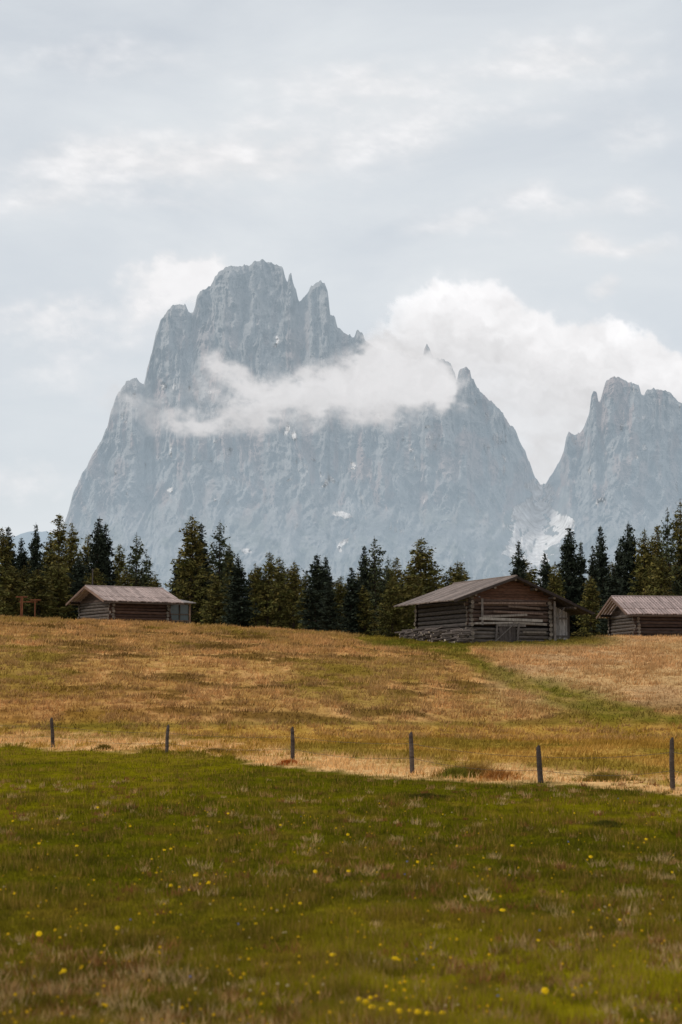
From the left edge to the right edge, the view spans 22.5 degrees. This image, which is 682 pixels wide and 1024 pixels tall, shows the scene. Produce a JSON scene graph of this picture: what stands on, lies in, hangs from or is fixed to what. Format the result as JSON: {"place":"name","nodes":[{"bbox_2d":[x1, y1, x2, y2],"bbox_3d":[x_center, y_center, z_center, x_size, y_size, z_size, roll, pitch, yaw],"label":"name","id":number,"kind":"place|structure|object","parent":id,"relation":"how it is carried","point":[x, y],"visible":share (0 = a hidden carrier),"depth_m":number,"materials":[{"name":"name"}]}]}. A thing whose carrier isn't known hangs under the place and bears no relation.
{"place":"outdoors","nodes":[
{"label":"outdoors","id":0,"kind":"place"},
{"bbox_2d":[0,531,56,563],"bbox_3d":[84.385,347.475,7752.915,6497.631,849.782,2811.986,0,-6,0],"label":"hills","id":1,"kind":"structure","parent":0,"point":[28,536],"depth_m":8894.56,"materials":[{"name":"grey stone"}]},
{"bbox_2d":[14,255,224,486],"bbox_3d":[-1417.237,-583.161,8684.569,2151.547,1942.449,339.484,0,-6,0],"label":"cloud","id":2,"kind":"structure","parent":0,"point":[167,282],"depth_m":8678.51,"materials":[{"name":"white"}]},
{"bbox_2d":[125,330,464,436],"bbox_3d":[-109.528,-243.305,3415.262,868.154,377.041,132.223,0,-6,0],"label":"cloud","id":3,"kind":"structure","parent":0,"point":[386,377],"depth_m":3424.58,"materials":[{"name":"white"}]},
{"bbox_2d":[5,37,644,294],"bbox_3d":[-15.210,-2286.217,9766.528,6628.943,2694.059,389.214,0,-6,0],"label":"cloud","id":4,"kind":"structure","parent":0,"point":[78,166],"depth_m":9731.24,"materials":[{"name":"white"}]},
{"bbox_2d":[0,615,681,1023],"bbox_3d":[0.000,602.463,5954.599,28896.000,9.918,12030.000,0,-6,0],"label":"meadow ground","id":5,"kind":"structure","parent":0,"point":[94,725],"depth_m":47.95,"materials":[{"name":"green plant"}]},
{"bbox_2d":[0,527,22,614],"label":"larch tree","id":6,"kind":"object","parent":5,"relation":"on","point":[3,544],"visible":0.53,"depth_m":140.40,"materials":[{"name":"green plant"}]},
{"bbox_2d":[0,526,22,613],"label":"spruce tree","id":7,"kind":"object","parent":5,"relation":"on","point":[8,533],"visible":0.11,"depth_m":150.44,"materials":[{"name":"green plant"}]},
{"bbox_2d":[0,566,31,616],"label":"larch tree","id":8,"kind":"object","parent":5,"relation":"on","point":[9,606],"visible":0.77,"depth_m":129.79,"materials":[{"name":"green plant"}]},
{"bbox_2d":[15,538,29,575],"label":"spruce tree","id":9,"kind":"object","parent":5,"relation":"on","point":[21,557],"visible":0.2,"depth_m":155.04,"materials":[{"name":"green plant"}]},
{"bbox_2d":[16,596,40,617],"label":"wooden hitching frame","id":10,"kind":"object","parent":5,"relation":"on","point":[21,601],"visible":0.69,"depth_m":111.94,"materials":[{"name":"brown wood"}]},
{"bbox_2d":[23,525,47,617],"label":"spruce tree","id":11,"kind":"object","parent":5,"relation":"on","point":[34,545],"visible":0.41,"depth_m":140.01,"materials":[{"name":"green plant"}]},
{"bbox_2d":[18,568,64,617],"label":"larch tree","id":12,"kind":"object","parent":5,"relation":"on","point":[34,582],"visible":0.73,"depth_m":131.74,"materials":[{"name":"green plant"}]},
{"bbox_2d":[41,535,57,616],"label":"larch tree","id":13,"kind":"object","parent":5,"relation":"on","point":[47,560],"visible":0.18,"depth_m":150.37,"materials":[{"name":"green plant"}]},
{"bbox_2d":[40,514,69,614],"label":"larch tree","id":14,"kind":"object","parent":5,"relation":"on","point":[57,547],"visible":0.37,"depth_m":142.14,"materials":[{"name":"green plant"}]},
{"bbox_2d":[36,562,77,619],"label":"larch tree","id":15,"kind":"object","parent":5,"relation":"on","point":[58,584],"visible":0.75,"depth_m":133.91,"materials":[{"name":"green plant"}]},
{"bbox_2d":[54,523,90,610],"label":"larch tree","id":16,"kind":"object","parent":5,"relation":"on","point":[72,545],"visible":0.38,"depth_m":137.95,"materials":[{"name":"green plant"}]},
{"bbox_2d":[65,557,88,618],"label":"spruce tree","id":17,"kind":"object","parent":5,"relation":"on","point":[78,577],"visible":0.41,"depth_m":135.93,"materials":[{"name":"green plant"}]},
{"bbox_2d":[76,534,92,586],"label":"larch tree","id":18,"kind":"object","parent":5,"relation":"on","point":[87,548],"visible":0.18,"depth_m":150.35,"materials":[{"name":"green plant"}]},
{"bbox_2d":[75,568,110,609],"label":"larch tree","id":19,"kind":"object","parent":5,"relation":"on","point":[97,580],"visible":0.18,"depth_m":132.01,"materials":[{"name":"green plant"}]},
{"bbox_2d":[83,518,112,585],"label":"spruce tree","id":20,"kind":"object","parent":5,"relation":"on","point":[99,553],"visible":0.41,"depth_m":140.09,"materials":[{"name":"green plant"}]},
{"bbox_2d":[89,744,112,749],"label":"grass tussock","id":21,"kind":"object","parent":5,"relation":"on","point":[103,745],"depth_m":54.75,"materials":[{"name":"plant"}]},
{"bbox_2d":[102,524,118,585],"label":"spruce tree","id":22,"kind":"object","parent":5,"relation":"on","point":[111,573],"visible":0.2,"depth_m":142.35,"materials":[{"name":"green plant"}]},
{"bbox_2d":[112,544,130,585],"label":"larch tree","id":23,"kind":"object","parent":5,"relation":"on","point":[119,565],"visible":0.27,"depth_m":149.92,"materials":[{"name":"green plant"}]},
{"bbox_2d":[118,568,134,586],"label":"larch tree","id":24,"kind":"object","parent":5,"relation":"on","point":[124,578],"visible":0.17,"depth_m":136.16,"materials":[{"name":"green plant"}]},
{"bbox_2d":[66,569,195,623],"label":"log hut","id":25,"kind":"object","parent":5,"relation":"on","point":[123,603],"visible":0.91,"depth_m":117.81,"materials":[{"name":"brown wood"}]},
{"bbox_2d":[170,605,187,619],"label":"window","id":26,"kind":"structure","parent":25,"relation":"in","point":[174,609],"depth_m":118.73,"materials":[{"name":"grey glass"}]},
{"bbox_2d":[123,535,151,586],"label":"pine tree","id":27,"kind":"object","parent":5,"relation":"on","point":[137,556],"visible":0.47,"depth_m":140.08,"materials":[{"name":"green plant"}]},
{"bbox_2d":[137,549,158,586],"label":"pine tree","id":28,"kind":"object","parent":5,"relation":"on","point":[148,574],"visible":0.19,"depth_m":146.19,"materials":[{"name":"green plant"}]},
{"bbox_2d":[147,574,161,586],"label":"larch tree","id":29,"kind":"object","parent":5,"relation":"on","point":[154,582],"visible":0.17,"depth_m":134.08,"materials":[{"name":"green plant"}]},
{"bbox_2d":[169,553,192,609],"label":"spruce tree","id":30,"kind":"object","parent":5,"relation":"on","point":[176,579],"visible":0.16,"depth_m":140.11,"materials":[{"name":"green plant"}]},
{"bbox_2d":[169,516,214,623],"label":"larch tree","id":31,"kind":"object","parent":5,"relation":"on","point":[189,550],"visible":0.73,"depth_m":137.96,"materials":[{"name":"green plant"}]},
{"bbox_2d":[185,522,213,623],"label":"spruce tree","id":32,"kind":"object","parent":5,"relation":"on","point":[205,560],"visible":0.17,"depth_m":142.02,"materials":[{"name":"green plant"}]},
{"bbox_2d":[199,575,228,624],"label":"larch tree","id":33,"kind":"object","parent":5,"relation":"on","point":[214,614],"visible":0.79,"depth_m":129.82,"materials":[{"name":"green plant"}]},
{"bbox_2d":[195,523,237,621],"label":"pine tree","id":34,"kind":"object","parent":5,"relation":"on","point":[223,564],"visible":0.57,"depth_m":139.96,"materials":[{"name":"green plant"}]},
{"bbox_2d":[194,748,242,753],"bbox_3d":[-3.806,7.254,52.253,3.876,0.214,1.383,0,-6,0],"label":"grass tussock","id":35,"kind":"object","parent":5,"relation":"on","point":[216,751],"depth_m":52.05,"materials":[{"name":"plant"}]},
{"bbox_2d":[220,543,237,625],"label":"larch tree","id":36,"kind":"object","parent":5,"relation":"on","point":[230,569],"visible":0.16,"depth_m":148.20,"materials":[{"name":"green plant"}]},
{"bbox_2d":[215,556,260,627],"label":"spruce tree","id":37,"kind":"object","parent":5,"relation":"on","point":[240,604],"visible":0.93,"depth_m":125.73,"materials":[{"name":"green plant"}]},
{"bbox_2d":[246,564,269,627],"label":"larch tree","id":38,"kind":"object","parent":5,"relation":"on","point":[256,576],"visible":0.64,"depth_m":137.83,"materials":[{"name":"green plant"}]},
{"bbox_2d":[253,553,286,627],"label":"larch tree","id":39,"kind":"object","parent":5,"relation":"on","point":[272,595],"visible":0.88,"depth_m":137.93,"materials":[{"name":"green plant"}]},
{"bbox_2d":[266,557,292,628],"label":"larch tree","id":40,"kind":"object","parent":5,"relation":"on","point":[280,580],"visible":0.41,"depth_m":141.70,"materials":[{"name":"green plant"}]},
{"bbox_2d":[273,758,303,765],"bbox_3d":[-1.349,6.315,43.347,1.090,0.192,1.288,4,-7,-33],"label":"grass tussock","id":41,"kind":"object","parent":5,"relation":"on","point":[284,762],"depth_m":43.28,"materials":[{"name":"plant"}]},
{"bbox_2d":[277,562,308,630],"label":"larch tree","id":42,"kind":"object","parent":5,"relation":"on","point":[292,593],"visible":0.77,"depth_m":137.77,"materials":[{"name":"green plant"}]},
{"bbox_2d":[291,569,310,629],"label":"larch tree","id":43,"kind":"object","parent":5,"relation":"on","point":[304,585],"visible":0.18,"depth_m":141.88,"materials":[{"name":"green plant"}]},
{"bbox_2d":[292,555,335,630],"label":"spruce tree","id":44,"kind":"object","parent":5,"relation":"on","point":[317,578],"visible":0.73,"depth_m":123.83,"materials":[{"name":"green plant"}]},
{"bbox_2d":[321,557,337,623],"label":"spruce tree","id":45,"kind":"object","parent":5,"relation":"on","point":[328,577],"visible":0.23,"depth_m":140.05,"materials":[{"name":"green plant"}]},
{"bbox_2d":[316,583,346,632],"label":"spruce tree","id":46,"kind":"object","parent":5,"relation":"on","point":[328,617],"visible":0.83,"depth_m":117.71,"materials":[{"name":"green plant"}]},
{"bbox_2d":[0,797,676,1023],"bbox_3d":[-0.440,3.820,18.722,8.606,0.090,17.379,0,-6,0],"label":"yellow flowers","id":47,"kind":"object","parent":5,"relation":"on","point":[416,1011],"visible":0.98,"depth_m":12.38,"materials":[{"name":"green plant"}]},
{"bbox_2d":[1,799,676,1023],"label":"pale seed heads","id":48,"kind":"object","parent":5,"relation":"on","point":[250,990],"visible":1,"depth_m":12.06,"materials":[{"name":"beige plant"}]},
{"bbox_2d":[330,576,348,630],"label":"larch tree","id":49,"kind":"object","parent":5,"relation":"on","point":[339,589],"visible":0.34,"depth_m":139.87,"materials":[{"name":"green plant"}]},
{"bbox_2d":[0,739,681,1023],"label":"pasture grass","id":50,"kind":"structure","parent":5,"relation":"on","point":[311,923],"depth_m":15.82,"materials":[{"name":"green plant"}]},
{"bbox_2d":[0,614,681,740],"bbox_3d":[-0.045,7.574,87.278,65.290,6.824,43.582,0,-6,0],"label":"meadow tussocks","id":51,"kind":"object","parent":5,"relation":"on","point":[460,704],"visible":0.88,"depth_m":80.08,"materials":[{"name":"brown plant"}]},
{"bbox_2d":[14,539,678,635],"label":"distant forest","id":52,"kind":"object","parent":5,"relation":"on","point":[25,577],"visible":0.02,"depth_m":168.90,"materials":[{"name":"green plant"}]},
{"bbox_2d":[338,568,371,633],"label":"spruce tree","id":53,"kind":"object","parent":5,"relation":"on","point":[351,597],"visible":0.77,"depth_m":127.72,"materials":[{"name":"green plant"}]},
{"bbox_2d":[45,717,681,790],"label":"wire fence","id":54,"kind":"object","parent":5,"relation":"on","point":[539,763],"visible":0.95,"depth_m":39.70,"materials":[{"name":"grey wood"}]},
{"bbox_2d":[353,585,379,635],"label":"larch tree","id":55,"kind":"object","parent":5,"relation":"on","point":[364,604],"visible":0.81,"depth_m":127.69,"materials":[{"name":"green plant"}]},
{"bbox_2d":[355,546,380,635],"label":"spruce tree","id":56,"kind":"object","parent":5,"relation":"on","point":[362,577],"visible":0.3,"depth_m":138.14,"materials":[{"name":"green plant"}]},
{"bbox_2d":[129,798,618,1023],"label":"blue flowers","id":57,"kind":"object","parent":5,"relation":"on","point":[416,958],"visible":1,"depth_m":13.39,"materials":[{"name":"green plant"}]},
{"bbox_2d":[362,539,389,635],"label":"tree","id":58,"kind":"object","parent":5,"relation":"on","point":[374,570],"visible":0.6,"depth_m":138.11,"materials":[{"name":"green plant"}]},
{"bbox_2d":[376,557,400,632],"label":"pine tree","id":59,"kind":"object","parent":5,"relation":"on","point":[387,577],"visible":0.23,"depth_m":146.18,"materials":[{"name":"green plant"}]},
{"bbox_2d":[372,579,410,636],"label":"larch tree","id":60,"kind":"object","parent":5,"relation":"on","point":[386,611],"visible":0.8,"depth_m":129.69,"materials":[{"name":"green plant"}]},
{"bbox_2d":[379,556,408,636],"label":"larch tree","id":61,"kind":"object","parent":5,"relation":"on","point":[395,576],"visible":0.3,"depth_m":137.97,"materials":[{"name":"green plant"}]},
{"bbox_2d":[401,565,411,615],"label":"larch tree","id":62,"kind":"object","parent":5,"relation":"on","point":[407,583],"visible":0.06,"depth_m":141.97,"materials":[{"name":"green plant"}]},
{"bbox_2d":[395,575,427,636],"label":"larch tree","id":63,"kind":"object","parent":5,"relation":"on","point":[416,589],"visible":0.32,"depth_m":129.94,"materials":[{"name":"green plant"}]},
{"bbox_2d":[399,537,447,629],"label":"larch tree","id":64,"kind":"object","parent":5,"relation":"on","point":[419,562],"visible":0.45,"depth_m":137.84,"materials":[{"name":"green plant"}]},
{"bbox_2d":[428,561,440,589],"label":"larch tree","id":65,"kind":"object","parent":5,"relation":"on","point":[434,577],"visible":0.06,"depth_m":145.97,"materials":[{"name":"green plant"}]},
{"bbox_2d":[404,793,466,798],"bbox_3d":[1.531,5.099,30.804,1.558,0.121,1.647,-4,-7,35],"label":"grass tussock","id":66,"kind":"object","parent":5,"relation":"on","point":[427,795],"depth_m":30.87,"materials":[{"name":"green plant"}]},
{"bbox_2d":[395,627,476,642],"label":"wood pile","id":67,"kind":"object","parent":5,"relation":"on","point":[450,635],"visible":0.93,"depth_m":104.30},
{"bbox_2d":[431,765,478,778],"bbox_3d":[2.585,5.742,37.920,1.547,0.315,1.598,5,-7,-38],"label":"grass tussock","id":68,"kind":"object","parent":5,"relation":"on","point":[453,771],"depth_m":37.83,"materials":[{"name":"green plant"}]},
{"bbox_2d":[445,561,465,601],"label":"larch tree","id":69,"kind":"object","parent":5,"relation":"on","point":[456,577],"visible":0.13,"depth_m":150.19,"materials":[{"name":"green plant"}]},
{"bbox_2d":[399,760,524,778],"bbox_3d":[2.588,5.728,38.268,3.689,0.424,1.327,0,-6,0],"label":"grass tussock","id":70,"kind":"object","parent":5,"relation":"on","point":[481,768],"depth_m":38.21,"materials":[{"name":"plant"}]},
{"bbox_2d":[393,575,594,642],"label":"log barn","id":71,"kind":"structure","parent":5,"relation":"on","point":[512,608],"depth_m":104.78,"materials":[{"name":"brown wood"}]},
{"bbox_2d":[475,768,524,780],"bbox_3d":[3.560,5.690,37.238,1.575,0.296,1.640,0,-6,0],"label":"grass tussock","id":72,"kind":"object","parent":5,"relation":"on","point":[491,773],"depth_m":37.05,"materials":[{"name":"brown plant"}]},
{"bbox_2d":[509,540,529,581],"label":"spruce tree","id":73,"kind":"object","parent":5,"relation":"on","point":[518,562],"visible":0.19,"depth_m":140.07,"materials":[{"name":"green plant"}]},
{"bbox_2d":[536,553,552,591],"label":"spruce tree","id":74,"kind":"object","parent":5,"relation":"on","point":[544,571],"visible":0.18,"depth_m":144.97,"materials":[{"name":"green plant"}]},
{"bbox_2d":[545,563,566,597],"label":"larch tree","id":75,"kind":"object","parent":5,"relation":"on","point":[555,582],"visible":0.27,"depth_m":140.12,"materials":[{"name":"green plant"}]},
{"bbox_2d":[556,528,585,636],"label":"spruce tree","id":76,"kind":"object","parent":5,"relation":"on","point":[569,564],"visible":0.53,"depth_m":141.90,"materials":[{"name":"green plant"}]},
{"bbox_2d":[572,542,588,636],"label":"spruce tree","id":77,"kind":"object","parent":5,"relation":"on","point":[583,565],"visible":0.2,"depth_m":149.96,"materials":[{"name":"green plant"}]},
{"bbox_2d":[571,576,603,637],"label":"larch tree","id":78,"kind":"object","parent":5,"relation":"on","point":[590,591],"visible":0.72,"depth_m":131.70,"materials":[{"name":"green plant"}]},
{"bbox_2d":[580,546,603,636],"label":"spruce tree","id":79,"kind":"object","parent":5,"relation":"on","point":[593,573],"visible":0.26,"depth_m":140.28,"materials":[{"name":"green plant"}]},
{"bbox_2d":[594,525,611,623],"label":"spruce tree","id":80,"kind":"object","parent":5,"relation":"on","point":[602,557],"visible":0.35,"depth_m":150.05,"materials":[{"name":"green plant"}]},
{"bbox_2d":[584,819,626,828],"bbox_3d":[3.749,4.436,24.413,0.790,0.122,1.595,0,-6,0],"label":"grass tussock","id":81,"kind":"object","parent":5,"relation":"on","point":[602,822],"depth_m":24.46,"materials":[{"name":"green plant"}]},
{"bbox_2d":[589,567,624,636],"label":"spruce tree","id":82,"kind":"object","parent":5,"relation":"on","point":[613,584],"visible":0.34,"depth_m":125.80,"materials":[{"name":"green plant"}]},
{"bbox_2d":[569,770,659,781],"bbox_3d":[5.867,5.641,36.738,2.421,0.284,1.428,1,-6,-11],"label":"grass tussock","id":83,"kind":"object","parent":5,"relation":"on","point":[594,778],"depth_m":36.52,"materials":[{"name":"plant"}]},
{"bbox_2d":[612,536,627,589],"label":"spruce tree","id":84,"kind":"object","parent":5,"relation":"on","point":[618,563],"visible":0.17,"depth_m":145.45,"materials":[{"name":"green plant"}]},
{"bbox_2d":[617,524,643,595],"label":"spruce tree","id":85,"kind":"object","parent":5,"relation":"on","point":[628,559],"visible":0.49,"depth_m":142.07,"materials":[{"name":"green plant"}]},
{"bbox_2d":[596,595,681,635],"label":"log hut","id":86,"kind":"object","parent":5,"relation":"on","point":[644,615],"visible":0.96,"depth_m":108.71,"materials":[{"name":"brown wood"}]},
{"bbox_2d":[625,528,656,595],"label":"larch tree","id":87,"kind":"object","parent":5,"relation":"on","point":[644,577],"visible":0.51,"depth_m":139.99,"materials":[{"name":"green plant"}]},
{"bbox_2d":[645,525,673,594],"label":"larch tree","id":88,"kind":"object","parent":5,"relation":"on","point":[656,551],"visible":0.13,"depth_m":146.51,"materials":[{"name":"green plant"}]},
{"bbox_2d":[644,557,681,595],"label":"larch tree","id":89,"kind":"object","parent":5,"relation":"on","point":[661,581],"visible":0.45,"depth_m":131.77,"materials":[{"name":"green plant"}]},
{"bbox_2d":[655,508,681,595],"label":"pine tree","id":90,"kind":"object","parent":5,"relation":"on","point":[669,549],"visible":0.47,"depth_m":142.26,"materials":[{"name":"green plant"}]},
{"bbox_2d":[669,502,681,595],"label":"larch tree","id":91,"kind":"object","parent":5,"relation":"on","point":[677,529],"visible":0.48,"depth_m":145.00,"materials":[{"name":"green plant"}]},
{"bbox_2d":[0,775,681,1023],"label":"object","id":92,"kind":"object","parent":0,"point":[65,985],"visible":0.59,"depth_m":12.49,"materials":[{"name":"green plant"}]},
{"bbox_2d":[0,0,681,536],"label":"sky","id":93,"kind":"structure","parent":0,"point":[377,232],"materials":[{"name":"white"}]},
{"bbox_2d":[56,259,681,597],"bbox_3d":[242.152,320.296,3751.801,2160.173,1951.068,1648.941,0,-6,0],"label":"mountain","id":94,"kind":"structure","parent":0,"point":[456,482],"depth_m":3782.25,"materials":[{"name":"grey stone"}]},
{"bbox_2d":[382,278,681,484],"bbox_3d":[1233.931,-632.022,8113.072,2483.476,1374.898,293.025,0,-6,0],"label":"cloud","id":95,"kind":"structure","parent":0,"point":[539,378],"depth_m":8119.25,"materials":[{"name":"white"}]}
]}

